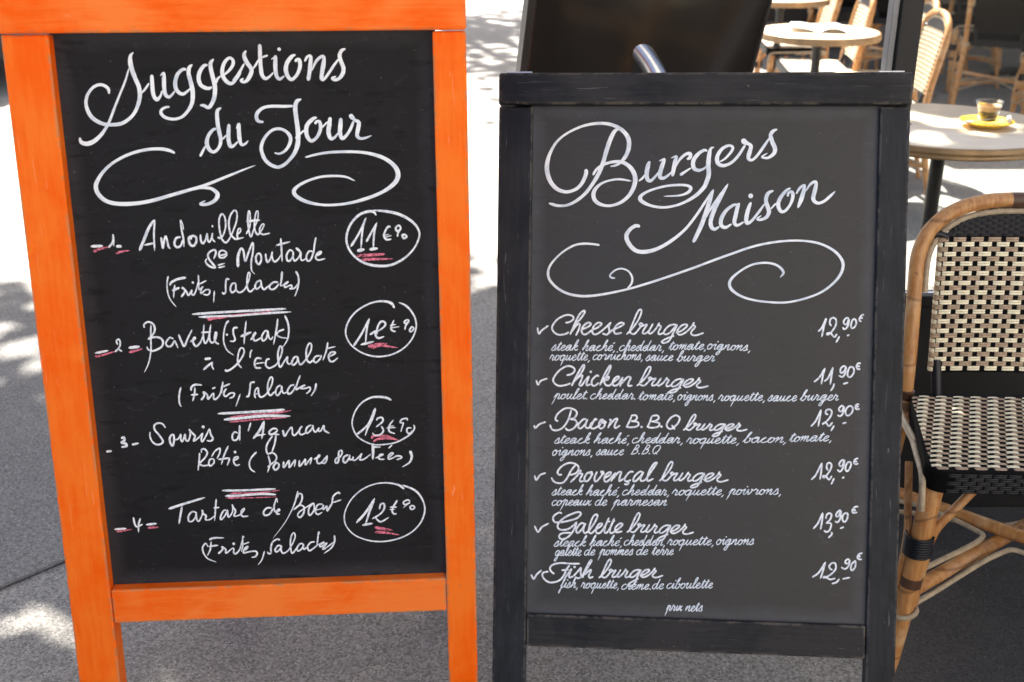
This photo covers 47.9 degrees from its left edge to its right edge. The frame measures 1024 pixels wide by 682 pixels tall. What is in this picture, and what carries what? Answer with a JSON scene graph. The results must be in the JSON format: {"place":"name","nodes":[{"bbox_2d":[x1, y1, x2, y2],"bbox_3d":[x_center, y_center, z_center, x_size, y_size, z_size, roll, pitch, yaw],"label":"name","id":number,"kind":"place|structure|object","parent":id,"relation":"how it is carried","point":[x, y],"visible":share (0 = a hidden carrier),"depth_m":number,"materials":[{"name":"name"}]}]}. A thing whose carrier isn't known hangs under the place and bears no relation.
{"place":"outdoors","nodes":[
{"label":"outdoors","id":0,"kind":"place"},
{"bbox_2d":[0,0,1023,681],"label":"pavement","id":1,"kind":"structure","parent":0,"point":[36,636],"depth_m":2.38,"materials":[{"name":"grey asphalt"}]},
{"bbox_2d":[0,292,64,587],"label":"asphalt patch","id":2,"kind":"object","parent":1,"relation":"on","point":[31,541],"depth_m":3.04,"materials":[{"name":"grey asphalt"}]},
{"bbox_2d":[0,559,64,586],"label":"pavement joint","id":3,"kind":"object","parent":2,"relation":"on","point":[32,572],"depth_m":2.53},
{"bbox_2d":[0,0,477,681],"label":"menu sign","id":4,"kind":"object","parent":1,"relation":"on","point":[246,224],"visible":1,"depth_m":1.73,"materials":[{"name":"orange paint"}]},
{"bbox_2d":[516,0,771,72],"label":"menu lectern","id":5,"kind":"object","parent":1,"relation":"on","point":[636,36],"visible":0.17,"depth_m":2.53,"materials":[{"name":"brown paint"}]},
{"bbox_2d":[492,71,912,681],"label":"menu sign","id":6,"kind":"object","parent":1,"relation":"on","point":[700,351],"visible":1,"depth_m":1.85,"materials":[{"name":"wood"}]},
{"bbox_2d":[754,0,841,71],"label":"bistro chair","id":7,"kind":"object","parent":1,"relation":"on","point":[828,14],"visible":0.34,"depth_m":6.72,"materials":[{"name":"wicker"}]},
{"bbox_2d":[771,0,830,70],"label":"round table","id":8,"kind":"object","parent":1,"relation":"on","point":[779,6],"visible":0.4,"depth_m":6.39,"materials":[{"name":"brown metal"}]},
{"bbox_2d":[762,23,881,71],"bbox_3d":[1.400,-1.072,5.401,0.556,0.744,0.556,0,22,0],"label":"round table","id":9,"kind":"object","parent":1,"relation":"on","point":[817,42],"visible":0.6,"depth_m":5.15,"materials":[{"name":"brown metal"}]},
{"bbox_2d":[790,22,848,33],"bbox_3d":[1.405,-1.435,5.272,0.260,0.023,0.190,5,23,13],"label":"menu leaflet","id":10,"kind":"object","parent":9,"relation":"on","point":[816,28],"visible":1,"depth_m":5.26,"materials":[{"name":"white paper"}]},
{"bbox_2d":[775,0,876,71],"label":"bistro chair","id":11,"kind":"object","parent":1,"relation":"on","point":[863,13],"visible":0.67,"depth_m":6.06,"materials":[{"name":"wicker"}]},
{"bbox_2d":[802,0,878,69],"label":"bistro chair","id":12,"kind":"object","parent":1,"relation":"on","point":[847,5],"visible":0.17,"depth_m":8.72,"materials":[{"name":"wicker"}]},
{"bbox_2d":[858,0,888,69],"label":"bistro chair","id":13,"kind":"object","parent":1,"relation":"on","point":[880,19],"visible":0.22,"depth_m":8.11,"materials":[{"name":"wicker"}]},
{"bbox_2d":[831,0,939,177],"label":"bistro chair","id":14,"kind":"object","parent":1,"relation":"on","point":[929,5],"visible":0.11,"depth_m":5.68,"materials":[{"name":"wicker"}]},
{"bbox_2d":[766,0,1015,48],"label":"cafe front","id":15,"kind":"object","parent":1,"relation":"on","point":[790,15],"depth_m":9.69,"materials":[{"name":"paint"}]},
{"bbox_2d":[909,8,951,196],"bbox_3d":[1.704,-1.082,5.286,0.443,0.858,0.528,1,23,2],"label":"bistro chair","id":16,"kind":"object","parent":1,"relation":"on","point":[936,32],"visible":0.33,"depth_m":5.15,"materials":[{"name":"wicker"}]},
{"bbox_2d":[909,103,1023,230],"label":"round table","id":17,"kind":"object","parent":1,"relation":"on","point":[940,134],"visible":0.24,"depth_m":3.27,"materials":[{"name":"brown metal"}]},
{"bbox_2d":[960,115,1014,128],"bbox_3d":[1.375,-0.631,3.338,0.150,0.019,0.150,0,22,0],"label":"saucer","id":18,"kind":"object","parent":17,"relation":"on","point":[999,122],"visible":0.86,"depth_m":3.34,"materials":[{"name":"yellow ceramic"}]},
{"bbox_2d":[963,118,996,122],"bbox_3d":[1.342,-0.634,3.305,0.100,0.012,0.020,-3,23,-7],"label":"coffee spoon","id":19,"kind":"object","parent":18,"relation":"on","point":[968,121],"visible":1,"depth_m":3.30,"materials":[{"name":"metal"}]},
{"bbox_2d":[977,101,1002,124],"bbox_3d":[1.375,-0.660,3.325,0.077,0.066,0.077,0,22,0],"label":"espresso glass","id":20,"kind":"object","parent":18,"relation":"on","point":[988,110],"visible":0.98,"depth_m":3.31,"materials":[{"name":"clear glass"}]},
{"bbox_2d":[1006,115,1011,122],"bbox_3d":[1.430,-0.639,3.314,0.014,0.016,0.052,9,24,21],"label":"sugar stick","id":21,"kind":"object","parent":18,"relation":"on","point":[1009,119],"visible":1,"depth_m":3.30,"materials":[{"name":"white paper"}]},
{"bbox_2d":[940,0,1001,73],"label":"bistro chair","id":22,"kind":"object","parent":1,"relation":"on","point":[961,6],"visible":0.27,"depth_m":8.53,"materials":[{"name":"wicker"}]},
{"bbox_2d":[945,0,998,91],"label":"bistro chair","id":23,"kind":"object","parent":1,"relation":"on","point":[958,21],"visible":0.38,"depth_m":7.91,"materials":[{"name":"wicker"}]},
{"bbox_2d":[948,0,1023,113],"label":"bistro chair","id":24,"kind":"object","parent":1,"relation":"on","point":[999,23],"visible":0.98,"depth_m":6.98,"materials":[{"name":"wicker"}]},
{"bbox_2d":[1009,52,1023,111],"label":"bistro chair","id":25,"kind":"object","parent":1,"relation":"on","point":[1018,90],"visible":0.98,"depth_m":6.74,"materials":[{"name":"wicker"}]},
{"bbox_2d":[895,506,1023,681],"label":"terrace floor","id":26,"kind":"structure","parent":0,"point":[969,627],"depth_m":2.38,"materials":[{"name":"grey asphalt"}]},
{"bbox_2d":[880,0,1023,505],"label":"windbreak","id":27,"kind":"object","parent":26,"relation":"on","point":[902,34],"depth_m":2.66,"materials":[{"name":"metal"}]},
{"bbox_2d":[895,192,1023,671],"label":"bistro chair","id":28,"kind":"object","parent":26,"relation":"on","point":[968,447],"visible":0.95,"depth_m":2.27,"materials":[{"name":"wicker"}]},
{"bbox_2d":[987,49,1023,87],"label":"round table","id":29,"kind":"object","parent":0,"point":[1011,71],"visible":0.45,"depth_m":8.22,"materials":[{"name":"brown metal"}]}
]}

